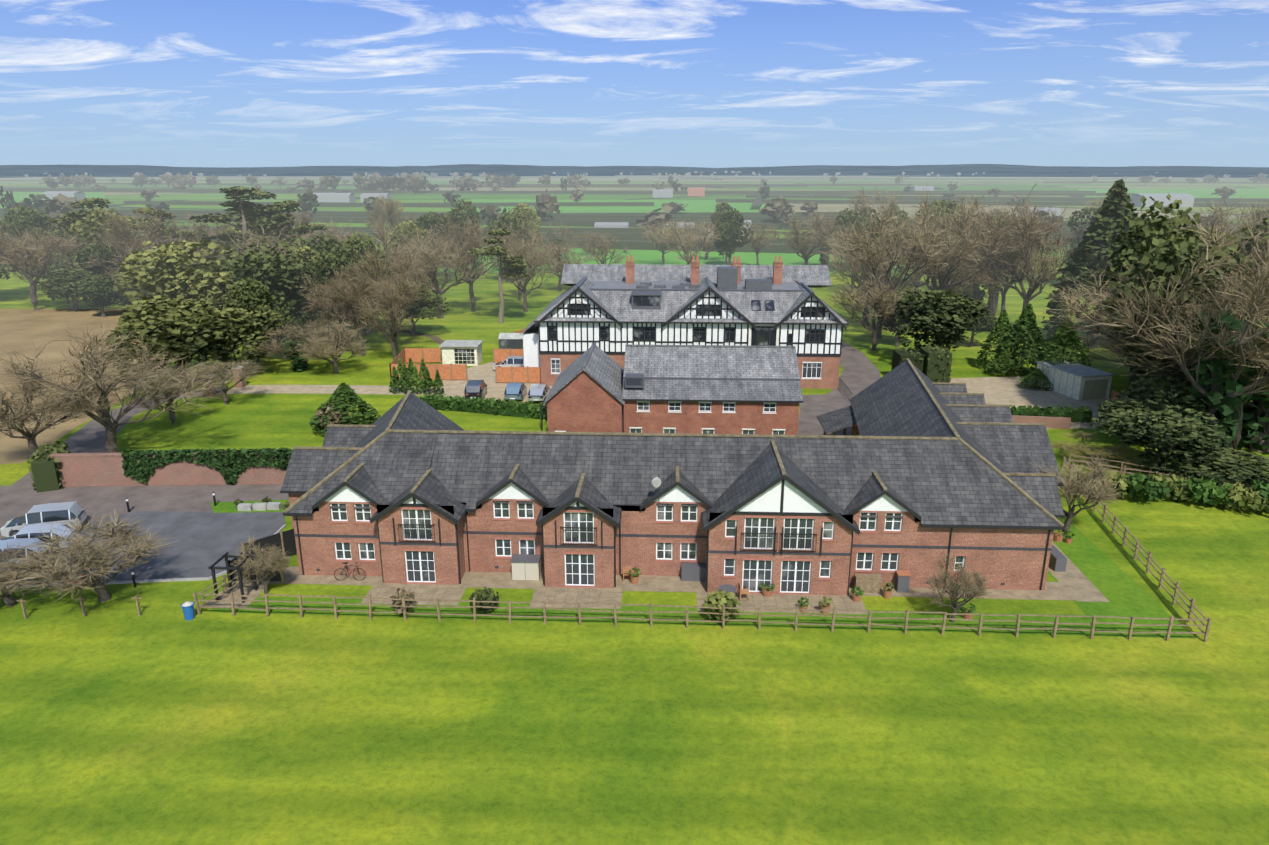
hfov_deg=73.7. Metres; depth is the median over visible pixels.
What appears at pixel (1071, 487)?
young bare tree
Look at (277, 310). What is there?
evergreen tree
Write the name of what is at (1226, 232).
bare tree
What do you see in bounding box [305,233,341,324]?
evergreen tree
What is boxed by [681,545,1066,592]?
terrace bins and boxes
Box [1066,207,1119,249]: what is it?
evergreen tree
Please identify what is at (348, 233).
bare tree
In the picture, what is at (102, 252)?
evergreen tree
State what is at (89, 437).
driveway
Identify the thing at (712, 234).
rough grass
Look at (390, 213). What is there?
bare tree
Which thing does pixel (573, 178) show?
distant tree
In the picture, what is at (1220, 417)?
evergreen tree
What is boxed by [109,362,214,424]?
bare tree
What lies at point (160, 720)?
ground
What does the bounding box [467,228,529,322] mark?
pine tree
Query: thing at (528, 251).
bare tree
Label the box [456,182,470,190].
distant tree
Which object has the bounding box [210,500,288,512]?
island lawn
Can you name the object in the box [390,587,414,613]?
garden shrub
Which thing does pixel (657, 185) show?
distant tree
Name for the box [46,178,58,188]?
distant tree
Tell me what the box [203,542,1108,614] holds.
patio paving
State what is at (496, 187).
distant tree
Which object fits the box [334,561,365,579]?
bicycle
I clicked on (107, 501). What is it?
old drive surface
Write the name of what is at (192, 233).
pine tree
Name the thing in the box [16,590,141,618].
staked saplings
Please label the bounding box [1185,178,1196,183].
distant tree
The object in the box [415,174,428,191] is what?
distant tree
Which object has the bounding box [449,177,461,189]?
distant tree
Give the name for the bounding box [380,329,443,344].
park footpath
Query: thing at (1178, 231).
evergreen tree
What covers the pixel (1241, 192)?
pasture
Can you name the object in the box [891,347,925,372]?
topiary block
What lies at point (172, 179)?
distant tree
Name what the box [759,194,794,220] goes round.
distant tree
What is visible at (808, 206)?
distant tree
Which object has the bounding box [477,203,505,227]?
distant tree
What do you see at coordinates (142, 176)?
distant tree
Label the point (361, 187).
distant tree
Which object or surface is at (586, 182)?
distant tree
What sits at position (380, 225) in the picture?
bare tree
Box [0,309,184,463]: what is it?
stubble
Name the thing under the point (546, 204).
distant tree
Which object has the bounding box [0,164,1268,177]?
horizon ridge
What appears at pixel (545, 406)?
pergola
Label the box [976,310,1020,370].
conifer tree
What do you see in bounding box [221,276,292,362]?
evergreen tree
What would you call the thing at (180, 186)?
distant tree
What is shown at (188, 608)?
litter bin
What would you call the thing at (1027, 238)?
bare tree
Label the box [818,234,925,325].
bare tree
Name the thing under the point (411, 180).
distant tree
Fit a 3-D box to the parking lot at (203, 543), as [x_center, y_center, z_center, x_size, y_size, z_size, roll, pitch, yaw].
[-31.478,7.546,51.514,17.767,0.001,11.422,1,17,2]
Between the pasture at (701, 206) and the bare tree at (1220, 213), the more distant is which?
the pasture at (701, 206)
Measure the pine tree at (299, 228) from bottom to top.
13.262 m
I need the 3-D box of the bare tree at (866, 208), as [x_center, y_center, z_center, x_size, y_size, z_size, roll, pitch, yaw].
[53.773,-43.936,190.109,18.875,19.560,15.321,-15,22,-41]
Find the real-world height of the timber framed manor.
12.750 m
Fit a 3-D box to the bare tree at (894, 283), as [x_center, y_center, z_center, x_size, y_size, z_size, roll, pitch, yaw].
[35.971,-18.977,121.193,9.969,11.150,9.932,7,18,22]
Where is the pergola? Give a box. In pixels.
[540,396,546,430]
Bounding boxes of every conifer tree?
[309,382,380,435]
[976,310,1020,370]
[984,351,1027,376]
[993,304,1047,374]
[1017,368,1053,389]
[1030,317,1093,378]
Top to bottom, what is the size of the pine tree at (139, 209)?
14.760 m
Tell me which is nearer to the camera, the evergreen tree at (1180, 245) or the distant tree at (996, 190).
the evergreen tree at (1180, 245)
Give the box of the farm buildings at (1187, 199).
[41,186,1194,228]
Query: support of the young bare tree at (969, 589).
on the front lawn at (1119, 589)
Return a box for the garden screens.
[208,529,296,602]
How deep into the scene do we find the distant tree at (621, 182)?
1048.32 m
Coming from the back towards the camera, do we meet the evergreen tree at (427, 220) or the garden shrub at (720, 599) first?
the evergreen tree at (427, 220)
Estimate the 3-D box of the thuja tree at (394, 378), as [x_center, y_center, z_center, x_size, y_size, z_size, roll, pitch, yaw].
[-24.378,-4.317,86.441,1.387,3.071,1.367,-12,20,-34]
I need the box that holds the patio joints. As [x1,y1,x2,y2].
[371,584,859,613]
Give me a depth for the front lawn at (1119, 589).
43.66 m
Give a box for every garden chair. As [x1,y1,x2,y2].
[623,566,632,581]
[737,581,749,600]
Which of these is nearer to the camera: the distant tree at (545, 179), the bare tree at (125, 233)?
the bare tree at (125, 233)
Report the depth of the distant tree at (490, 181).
918.18 m
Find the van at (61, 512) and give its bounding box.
[0,501,86,536]
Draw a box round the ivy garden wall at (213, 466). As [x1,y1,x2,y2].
[49,447,292,486]
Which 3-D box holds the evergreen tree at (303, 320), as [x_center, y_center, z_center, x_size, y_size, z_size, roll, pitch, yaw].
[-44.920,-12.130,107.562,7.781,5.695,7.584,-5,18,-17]
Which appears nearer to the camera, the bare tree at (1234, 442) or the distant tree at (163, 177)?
the bare tree at (1234, 442)
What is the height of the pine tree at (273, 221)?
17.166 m
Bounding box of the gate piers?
[201,366,245,396]
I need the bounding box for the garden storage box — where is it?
[510,554,540,579]
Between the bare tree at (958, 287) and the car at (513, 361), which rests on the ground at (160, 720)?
the bare tree at (958, 287)
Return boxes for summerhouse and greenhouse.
[439,333,523,365]
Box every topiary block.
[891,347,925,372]
[919,345,951,382]
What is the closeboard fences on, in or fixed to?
on the ground at (160, 720)
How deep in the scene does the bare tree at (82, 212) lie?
167.95 m
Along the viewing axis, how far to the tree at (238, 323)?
92.07 m
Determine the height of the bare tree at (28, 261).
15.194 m
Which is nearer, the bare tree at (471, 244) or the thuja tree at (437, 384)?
the thuja tree at (437, 384)
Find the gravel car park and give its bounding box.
[442,362,551,402]
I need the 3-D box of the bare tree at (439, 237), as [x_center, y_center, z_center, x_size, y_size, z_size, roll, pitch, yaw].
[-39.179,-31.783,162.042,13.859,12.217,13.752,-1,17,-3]
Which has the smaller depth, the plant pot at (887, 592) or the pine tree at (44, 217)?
the plant pot at (887, 592)
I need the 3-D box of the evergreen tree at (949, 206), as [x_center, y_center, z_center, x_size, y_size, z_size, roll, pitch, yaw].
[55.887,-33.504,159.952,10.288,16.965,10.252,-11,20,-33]
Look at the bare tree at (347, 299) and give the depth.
100.39 m
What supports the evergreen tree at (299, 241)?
on the ground at (160, 720)
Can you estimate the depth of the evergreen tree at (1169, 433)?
61.71 m
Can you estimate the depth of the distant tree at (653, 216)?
292.24 m
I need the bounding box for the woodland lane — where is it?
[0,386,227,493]
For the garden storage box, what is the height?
1.200 m
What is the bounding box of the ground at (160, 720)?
[0,176,1268,844]
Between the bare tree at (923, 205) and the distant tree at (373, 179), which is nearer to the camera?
the bare tree at (923, 205)
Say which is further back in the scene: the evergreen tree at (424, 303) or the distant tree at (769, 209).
the distant tree at (769, 209)
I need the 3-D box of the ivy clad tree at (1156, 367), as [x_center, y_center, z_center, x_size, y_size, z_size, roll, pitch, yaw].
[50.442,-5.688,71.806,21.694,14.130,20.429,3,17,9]
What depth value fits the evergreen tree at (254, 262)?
105.71 m
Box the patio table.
[718,584,736,593]
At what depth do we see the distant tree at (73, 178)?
1019.28 m
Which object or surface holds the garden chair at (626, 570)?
on the patio paving at (1074, 583)
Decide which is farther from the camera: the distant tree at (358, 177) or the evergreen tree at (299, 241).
the distant tree at (358, 177)
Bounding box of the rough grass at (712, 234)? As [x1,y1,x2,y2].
[677,228,750,241]
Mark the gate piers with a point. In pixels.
(242, 384)
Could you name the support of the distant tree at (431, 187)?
on the ground at (160, 720)
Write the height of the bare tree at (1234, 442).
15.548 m
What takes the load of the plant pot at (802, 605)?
on the patio paving at (1074, 583)
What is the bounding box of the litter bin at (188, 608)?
[181,601,194,620]
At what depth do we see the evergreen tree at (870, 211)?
188.43 m
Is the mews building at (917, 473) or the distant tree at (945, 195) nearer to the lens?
the mews building at (917, 473)
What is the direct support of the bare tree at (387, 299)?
on the ground at (160, 720)
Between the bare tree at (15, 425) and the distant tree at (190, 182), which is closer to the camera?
the bare tree at (15, 425)
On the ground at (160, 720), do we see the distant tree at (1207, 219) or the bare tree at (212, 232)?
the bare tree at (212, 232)
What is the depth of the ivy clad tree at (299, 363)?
95.05 m
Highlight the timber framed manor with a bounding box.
[521,255,851,402]
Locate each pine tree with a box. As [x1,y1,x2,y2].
[29,215,54,273]
[43,198,133,252]
[130,207,165,234]
[136,208,192,243]
[183,230,221,261]
[189,186,283,252]
[243,200,327,258]
[277,225,320,253]
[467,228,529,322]
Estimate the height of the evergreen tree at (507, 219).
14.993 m
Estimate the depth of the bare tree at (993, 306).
123.93 m
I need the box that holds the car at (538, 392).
[528,384,550,402]
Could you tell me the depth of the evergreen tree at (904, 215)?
194.51 m
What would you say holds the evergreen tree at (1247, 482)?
on the ground at (160, 720)
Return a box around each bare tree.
[0,222,82,310]
[0,318,239,452]
[0,368,123,454]
[0,539,65,606]
[1,229,51,290]
[1,509,178,602]
[7,228,83,300]
[50,203,125,231]
[80,228,191,280]
[85,204,173,269]
[106,236,138,289]
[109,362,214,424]
[154,209,217,252]
[182,228,231,262]
[186,209,217,257]
[188,358,265,404]
[209,212,239,248]
[228,222,306,259]
[230,534,294,593]
[264,215,318,251]
[276,206,319,241]
[294,317,370,373]
[300,270,382,346]
[305,260,385,355]
[317,217,386,249]
[322,227,364,241]
[330,243,439,350]
[352,272,421,359]
[362,196,420,241]
[368,222,440,286]
[371,214,408,248]
[389,213,498,318]
[396,225,462,287]
[399,238,445,283]
[412,215,521,311]
[420,234,463,282]
[444,224,484,279]
[474,219,553,299]
[491,232,563,311]
[493,212,542,255]
[525,241,603,291]
[572,231,616,254]
[579,231,630,263]
[639,221,690,264]
[651,213,722,264]
[681,232,716,259]
[744,222,780,264]
[760,211,856,264]
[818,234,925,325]
[821,226,869,292]
[823,274,917,350]
[829,197,958,338]
[831,182,905,238]
[854,257,922,301]
[878,196,1031,319]
[879,186,975,300]
[925,550,991,622]
[926,241,1009,308]
[937,183,1068,316]
[945,192,1007,234]
[955,200,1104,340]
[981,230,1040,313]
[1032,450,1126,531]
[1033,270,1218,387]
[1062,332,1141,384]
[1088,270,1268,386]
[1178,264,1268,449]
[1179,212,1268,292]
[1182,216,1224,235]
[1195,190,1268,257]
[1196,220,1252,247]
[1249,200,1268,229]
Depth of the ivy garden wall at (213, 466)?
61.02 m
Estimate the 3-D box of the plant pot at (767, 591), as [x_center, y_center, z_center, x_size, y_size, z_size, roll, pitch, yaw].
[7.139,8.945,45.577,0.842,0.748,0.761,11,20,34]
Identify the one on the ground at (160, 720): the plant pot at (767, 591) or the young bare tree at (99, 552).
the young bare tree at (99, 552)
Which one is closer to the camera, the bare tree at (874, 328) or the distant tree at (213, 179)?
the bare tree at (874, 328)
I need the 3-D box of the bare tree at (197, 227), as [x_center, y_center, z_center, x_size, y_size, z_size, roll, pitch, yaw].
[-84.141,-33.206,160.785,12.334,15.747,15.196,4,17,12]
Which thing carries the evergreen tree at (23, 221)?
on the ground at (160, 720)
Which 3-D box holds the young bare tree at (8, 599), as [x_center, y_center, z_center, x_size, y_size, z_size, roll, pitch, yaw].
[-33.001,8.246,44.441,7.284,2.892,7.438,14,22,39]
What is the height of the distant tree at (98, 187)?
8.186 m
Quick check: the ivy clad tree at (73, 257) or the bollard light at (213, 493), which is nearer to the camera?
the bollard light at (213, 493)
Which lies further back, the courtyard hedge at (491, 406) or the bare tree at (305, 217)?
the bare tree at (305, 217)
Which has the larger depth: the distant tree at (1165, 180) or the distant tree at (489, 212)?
the distant tree at (1165, 180)
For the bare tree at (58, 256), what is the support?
on the ground at (160, 720)
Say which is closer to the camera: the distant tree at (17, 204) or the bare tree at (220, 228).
the bare tree at (220, 228)
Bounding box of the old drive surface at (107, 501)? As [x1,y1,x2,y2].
[0,484,288,538]
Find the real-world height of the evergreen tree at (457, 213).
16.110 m
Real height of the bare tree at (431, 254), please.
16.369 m
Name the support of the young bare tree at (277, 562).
on the ground at (160, 720)
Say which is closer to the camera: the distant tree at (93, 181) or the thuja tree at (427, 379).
the thuja tree at (427, 379)
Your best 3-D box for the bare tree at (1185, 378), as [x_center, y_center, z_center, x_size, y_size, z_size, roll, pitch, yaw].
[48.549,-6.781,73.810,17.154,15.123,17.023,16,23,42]
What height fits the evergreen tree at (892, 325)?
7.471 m
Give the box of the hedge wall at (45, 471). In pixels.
[27,440,70,492]
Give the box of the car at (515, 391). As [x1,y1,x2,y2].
[504,382,526,400]
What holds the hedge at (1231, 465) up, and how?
on the ground at (160, 720)
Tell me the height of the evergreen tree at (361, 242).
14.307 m
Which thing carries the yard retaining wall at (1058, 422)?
on the gravel yard at (1002, 390)
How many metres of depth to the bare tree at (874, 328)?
104.98 m
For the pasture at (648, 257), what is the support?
on the ground at (160, 720)
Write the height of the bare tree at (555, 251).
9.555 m
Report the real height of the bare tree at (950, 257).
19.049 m
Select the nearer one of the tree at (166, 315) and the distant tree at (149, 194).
the tree at (166, 315)
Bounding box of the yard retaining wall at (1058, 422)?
[1012,415,1070,428]
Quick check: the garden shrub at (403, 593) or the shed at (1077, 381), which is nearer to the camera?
the garden shrub at (403, 593)
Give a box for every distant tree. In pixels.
[0,186,16,213]
[4,198,35,212]
[22,194,51,209]
[36,204,61,223]
[40,193,78,226]
[42,174,55,185]
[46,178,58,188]
[56,175,72,187]
[65,175,81,185]
[79,174,92,187]
[85,174,95,187]
[93,184,105,189]
[132,175,147,187]
[133,173,146,186]
[140,189,158,200]
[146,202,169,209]
[147,178,162,186]
[158,173,171,186]
[166,173,178,187]
[173,182,185,189]
[175,172,186,182]
[181,179,197,186]
[182,171,195,184]
[205,174,221,186]
[245,174,258,187]
[270,176,287,187]
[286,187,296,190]
[295,178,314,190]
[297,189,319,215]
[314,185,326,190]
[319,175,328,187]
[324,175,341,189]
[352,174,367,187]
[358,181,373,189]
[362,181,377,190]
[363,197,388,211]
[366,174,379,190]
[377,176,391,191]
[378,175,404,193]
[390,175,406,190]
[397,185,407,190]
[406,176,418,185]
[408,181,421,194]
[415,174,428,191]
[427,184,438,190]
[442,189,460,202]
[449,172,458,178]
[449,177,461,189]
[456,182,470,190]
[468,179,484,190]
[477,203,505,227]
[479,172,487,177]
[485,175,496,189]
[492,184,502,190]
[493,175,506,185]
[503,175,520,187]
[535,189,563,219]
[537,173,550,187]
[560,177,567,189]
[566,174,581,187]
[569,184,583,201]
[578,178,590,189]
[617,179,627,184]
[634,205,674,227]
[652,181,663,188]
[661,202,687,213]
[667,175,673,184]
[670,179,681,191]
[756,183,763,196]
[759,182,769,198]
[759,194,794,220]
[773,199,795,223]
[800,197,817,212]
[829,176,836,183]
[895,175,902,183]
[903,185,911,191]
[942,193,955,198]
[947,181,957,190]
[980,209,1015,216]
[987,188,1000,196]
[1011,195,1019,201]
[1016,210,1062,230]
[1138,176,1152,184]
[1158,176,1170,183]
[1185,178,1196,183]
[1190,214,1226,229]
[1202,174,1213,183]
[1208,176,1219,184]
[1210,186,1235,198]
[1248,177,1256,183]
[1257,173,1267,183]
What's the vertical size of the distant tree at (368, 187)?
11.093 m
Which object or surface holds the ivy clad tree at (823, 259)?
on the ground at (160, 720)
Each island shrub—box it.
[233,499,243,505]
[261,495,271,502]
[283,501,289,509]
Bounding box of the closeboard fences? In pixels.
[389,329,540,383]
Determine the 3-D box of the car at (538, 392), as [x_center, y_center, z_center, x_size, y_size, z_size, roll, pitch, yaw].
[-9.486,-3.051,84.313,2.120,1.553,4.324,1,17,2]
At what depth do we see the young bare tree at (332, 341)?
94.14 m
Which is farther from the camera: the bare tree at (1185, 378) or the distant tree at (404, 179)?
the distant tree at (404, 179)
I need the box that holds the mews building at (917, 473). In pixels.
[280,358,1064,595]
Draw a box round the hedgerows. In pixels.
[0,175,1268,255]
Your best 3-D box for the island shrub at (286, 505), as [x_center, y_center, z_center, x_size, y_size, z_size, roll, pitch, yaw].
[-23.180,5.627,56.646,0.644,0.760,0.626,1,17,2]
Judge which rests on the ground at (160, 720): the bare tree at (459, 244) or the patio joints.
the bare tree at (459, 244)
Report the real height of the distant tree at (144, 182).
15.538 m
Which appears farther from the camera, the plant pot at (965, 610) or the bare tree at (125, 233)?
the bare tree at (125, 233)
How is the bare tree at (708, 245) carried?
on the ground at (160, 720)
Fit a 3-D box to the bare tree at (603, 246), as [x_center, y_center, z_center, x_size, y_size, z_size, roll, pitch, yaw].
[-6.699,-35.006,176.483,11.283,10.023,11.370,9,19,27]
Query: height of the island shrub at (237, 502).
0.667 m
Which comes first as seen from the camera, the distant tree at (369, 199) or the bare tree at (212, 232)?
the bare tree at (212, 232)
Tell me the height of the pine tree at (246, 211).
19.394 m
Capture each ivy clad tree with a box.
[55,236,109,303]
[249,318,340,371]
[534,221,579,271]
[804,207,843,265]
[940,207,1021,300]
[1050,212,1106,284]
[1084,221,1268,450]
[1096,276,1267,425]
[1101,259,1247,385]
[1140,283,1268,452]
[1231,219,1268,304]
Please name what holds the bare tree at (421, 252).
on the ground at (160, 720)
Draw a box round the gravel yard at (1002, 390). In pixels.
[949,376,1114,428]
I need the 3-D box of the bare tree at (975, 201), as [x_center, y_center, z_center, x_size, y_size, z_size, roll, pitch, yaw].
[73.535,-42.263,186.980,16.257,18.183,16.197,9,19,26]
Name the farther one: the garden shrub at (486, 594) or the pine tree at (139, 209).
the pine tree at (139, 209)
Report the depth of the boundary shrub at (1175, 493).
58.29 m
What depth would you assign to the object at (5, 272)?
143.88 m
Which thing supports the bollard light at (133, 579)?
on the ground at (160, 720)
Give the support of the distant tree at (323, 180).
on the ground at (160, 720)
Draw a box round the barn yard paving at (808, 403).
[798,394,826,434]
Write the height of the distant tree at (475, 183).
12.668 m
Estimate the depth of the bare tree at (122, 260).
147.51 m
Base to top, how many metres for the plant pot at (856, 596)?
0.805 m
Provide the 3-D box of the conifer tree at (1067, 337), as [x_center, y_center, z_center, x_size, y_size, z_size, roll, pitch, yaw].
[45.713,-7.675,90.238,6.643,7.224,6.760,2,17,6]
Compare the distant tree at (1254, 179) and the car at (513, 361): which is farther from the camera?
the distant tree at (1254, 179)
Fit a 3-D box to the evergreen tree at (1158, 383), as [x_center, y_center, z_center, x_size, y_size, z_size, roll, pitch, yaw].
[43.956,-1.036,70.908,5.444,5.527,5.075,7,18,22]
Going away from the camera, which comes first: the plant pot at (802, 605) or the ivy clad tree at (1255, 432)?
the plant pot at (802, 605)
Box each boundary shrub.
[1087,471,1134,497]
[1113,473,1170,501]
[1146,473,1194,499]
[1175,474,1238,505]
[1216,481,1268,511]
[1243,479,1268,511]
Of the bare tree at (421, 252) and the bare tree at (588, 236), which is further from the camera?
the bare tree at (588, 236)
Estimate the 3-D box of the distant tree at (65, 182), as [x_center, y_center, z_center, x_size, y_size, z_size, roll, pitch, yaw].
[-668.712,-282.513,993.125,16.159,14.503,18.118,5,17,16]
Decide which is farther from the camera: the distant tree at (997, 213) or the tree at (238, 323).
the distant tree at (997, 213)
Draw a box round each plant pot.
[628,567,640,583]
[760,582,774,596]
[797,597,809,612]
[818,596,832,614]
[850,586,863,601]
[882,582,893,598]
[960,604,975,618]
[1053,529,1065,541]
[1063,531,1073,543]
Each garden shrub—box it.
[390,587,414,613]
[469,586,499,612]
[702,590,741,621]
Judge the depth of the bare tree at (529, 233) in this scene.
178.28 m
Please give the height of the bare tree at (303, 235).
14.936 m
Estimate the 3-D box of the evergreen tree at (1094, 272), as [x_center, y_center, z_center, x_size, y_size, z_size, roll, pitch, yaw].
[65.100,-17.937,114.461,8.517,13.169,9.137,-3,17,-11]
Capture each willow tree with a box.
[374,194,406,221]
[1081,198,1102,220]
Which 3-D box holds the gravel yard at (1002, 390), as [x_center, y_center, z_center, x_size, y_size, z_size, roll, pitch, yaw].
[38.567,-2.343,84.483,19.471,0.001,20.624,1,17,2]
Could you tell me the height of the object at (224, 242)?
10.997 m
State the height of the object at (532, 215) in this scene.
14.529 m
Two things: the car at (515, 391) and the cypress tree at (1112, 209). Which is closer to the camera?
the car at (515, 391)
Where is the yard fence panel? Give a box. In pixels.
[1110,389,1123,399]
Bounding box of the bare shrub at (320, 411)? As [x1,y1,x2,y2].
[315,402,350,427]
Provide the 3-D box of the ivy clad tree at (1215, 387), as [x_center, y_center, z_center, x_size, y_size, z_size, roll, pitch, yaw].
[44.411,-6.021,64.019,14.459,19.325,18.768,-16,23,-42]
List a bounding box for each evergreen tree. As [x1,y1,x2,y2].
[0,203,59,275]
[12,209,55,270]
[36,266,114,310]
[44,280,69,303]
[53,263,71,271]
[75,243,119,298]
[77,274,128,316]
[199,241,321,342]
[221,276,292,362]
[258,264,306,339]
[263,305,293,343]
[265,306,311,347]
[268,238,317,260]
[288,304,316,334]
[290,283,344,337]
[300,242,368,341]
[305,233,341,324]
[336,231,391,334]
[345,277,388,331]
[392,282,449,334]
[415,211,452,277]
[441,198,481,246]
[483,208,532,282]
[710,202,732,228]
[712,220,739,264]
[713,207,752,264]
[827,208,871,271]
[845,207,878,240]
[871,290,924,346]
[882,208,911,249]
[896,289,988,350]
[909,200,962,287]
[965,302,997,346]
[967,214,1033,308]
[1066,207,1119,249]
[1081,242,1118,333]
[1089,405,1230,474]
[1097,398,1178,445]
[1098,194,1242,379]
[1102,234,1260,386]
[1110,376,1211,423]
[1123,379,1197,416]
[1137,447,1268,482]
[1152,225,1180,246]
[1195,377,1253,422]
[1217,475,1268,484]
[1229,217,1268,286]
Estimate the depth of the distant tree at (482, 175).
1814.39 m
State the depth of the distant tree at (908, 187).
740.04 m
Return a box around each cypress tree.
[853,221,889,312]
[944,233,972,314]
[1041,179,1141,348]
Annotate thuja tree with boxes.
[389,366,400,393]
[396,358,402,385]
[399,363,410,393]
[407,358,416,385]
[410,366,422,393]
[418,358,429,384]
[422,367,433,394]
[432,370,443,395]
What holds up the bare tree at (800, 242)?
on the ground at (160, 720)
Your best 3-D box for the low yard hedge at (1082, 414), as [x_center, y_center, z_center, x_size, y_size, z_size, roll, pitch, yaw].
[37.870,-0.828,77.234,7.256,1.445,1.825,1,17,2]
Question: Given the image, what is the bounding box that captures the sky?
[0,0,1268,167]
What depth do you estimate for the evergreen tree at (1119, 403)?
69.30 m
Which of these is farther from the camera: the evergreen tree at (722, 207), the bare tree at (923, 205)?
the evergreen tree at (722, 207)
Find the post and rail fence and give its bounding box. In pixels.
[193,455,1252,641]
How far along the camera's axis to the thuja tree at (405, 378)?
86.13 m
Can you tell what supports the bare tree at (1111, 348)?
on the ground at (160, 720)
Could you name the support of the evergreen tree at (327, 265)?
on the ground at (160, 720)
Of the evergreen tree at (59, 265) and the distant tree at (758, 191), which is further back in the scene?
the distant tree at (758, 191)
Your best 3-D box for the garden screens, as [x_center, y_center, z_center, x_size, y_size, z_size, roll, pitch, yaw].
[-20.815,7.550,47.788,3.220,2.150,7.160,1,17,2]
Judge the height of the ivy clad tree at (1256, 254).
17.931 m
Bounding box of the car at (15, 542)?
[0,538,54,570]
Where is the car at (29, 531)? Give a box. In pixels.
[0,523,76,552]
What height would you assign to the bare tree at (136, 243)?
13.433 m
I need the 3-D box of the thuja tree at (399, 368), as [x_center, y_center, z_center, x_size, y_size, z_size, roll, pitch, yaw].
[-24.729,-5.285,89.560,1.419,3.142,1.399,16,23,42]
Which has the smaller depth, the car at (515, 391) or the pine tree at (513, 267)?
the car at (515, 391)
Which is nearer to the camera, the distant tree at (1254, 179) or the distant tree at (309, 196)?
the distant tree at (309, 196)
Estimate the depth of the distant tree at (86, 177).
973.04 m
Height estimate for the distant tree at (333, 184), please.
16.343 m
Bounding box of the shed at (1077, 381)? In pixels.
[1034,360,1114,399]
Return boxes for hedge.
[419,393,545,419]
[1010,405,1092,422]
[1051,430,1164,466]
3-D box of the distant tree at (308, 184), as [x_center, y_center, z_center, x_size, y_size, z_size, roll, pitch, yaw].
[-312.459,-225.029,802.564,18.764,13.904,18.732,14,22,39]
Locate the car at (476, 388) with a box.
[464,380,486,398]
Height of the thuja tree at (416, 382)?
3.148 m
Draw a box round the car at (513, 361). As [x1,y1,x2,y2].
[493,356,523,369]
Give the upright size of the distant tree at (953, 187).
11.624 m
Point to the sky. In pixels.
(171, 83)
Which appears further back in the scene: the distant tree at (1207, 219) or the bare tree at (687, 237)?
the distant tree at (1207, 219)
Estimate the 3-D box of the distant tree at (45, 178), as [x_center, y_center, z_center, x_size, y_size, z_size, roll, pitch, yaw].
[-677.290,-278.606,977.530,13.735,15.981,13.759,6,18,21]
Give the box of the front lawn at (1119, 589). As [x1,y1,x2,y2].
[209,519,1194,638]
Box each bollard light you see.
[125,498,129,511]
[130,570,136,587]
[212,492,216,505]
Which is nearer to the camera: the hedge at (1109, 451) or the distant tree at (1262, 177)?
the hedge at (1109, 451)
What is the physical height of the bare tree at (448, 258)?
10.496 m
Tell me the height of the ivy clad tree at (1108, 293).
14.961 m
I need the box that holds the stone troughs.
[237,502,281,510]
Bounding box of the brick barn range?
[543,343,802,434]
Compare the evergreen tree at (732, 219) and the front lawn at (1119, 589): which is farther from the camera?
the evergreen tree at (732, 219)
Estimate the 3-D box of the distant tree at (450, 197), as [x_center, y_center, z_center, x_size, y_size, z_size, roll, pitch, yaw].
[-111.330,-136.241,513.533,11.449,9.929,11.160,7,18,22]
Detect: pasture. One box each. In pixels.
[0,192,105,208]
[359,245,900,273]
[463,199,764,212]
[1078,188,1268,201]
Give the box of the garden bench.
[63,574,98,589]
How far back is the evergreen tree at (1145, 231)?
86.89 m
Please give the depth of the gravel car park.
91.02 m
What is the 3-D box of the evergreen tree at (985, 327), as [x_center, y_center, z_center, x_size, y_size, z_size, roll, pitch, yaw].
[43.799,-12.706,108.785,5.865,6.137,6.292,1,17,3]
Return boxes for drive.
[227,385,464,395]
[798,341,880,435]
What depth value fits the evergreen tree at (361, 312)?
117.49 m
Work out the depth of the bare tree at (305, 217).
167.72 m
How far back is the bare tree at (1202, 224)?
177.17 m
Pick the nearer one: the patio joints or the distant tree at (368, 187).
the patio joints
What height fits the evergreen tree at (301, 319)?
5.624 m
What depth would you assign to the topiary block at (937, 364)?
89.32 m

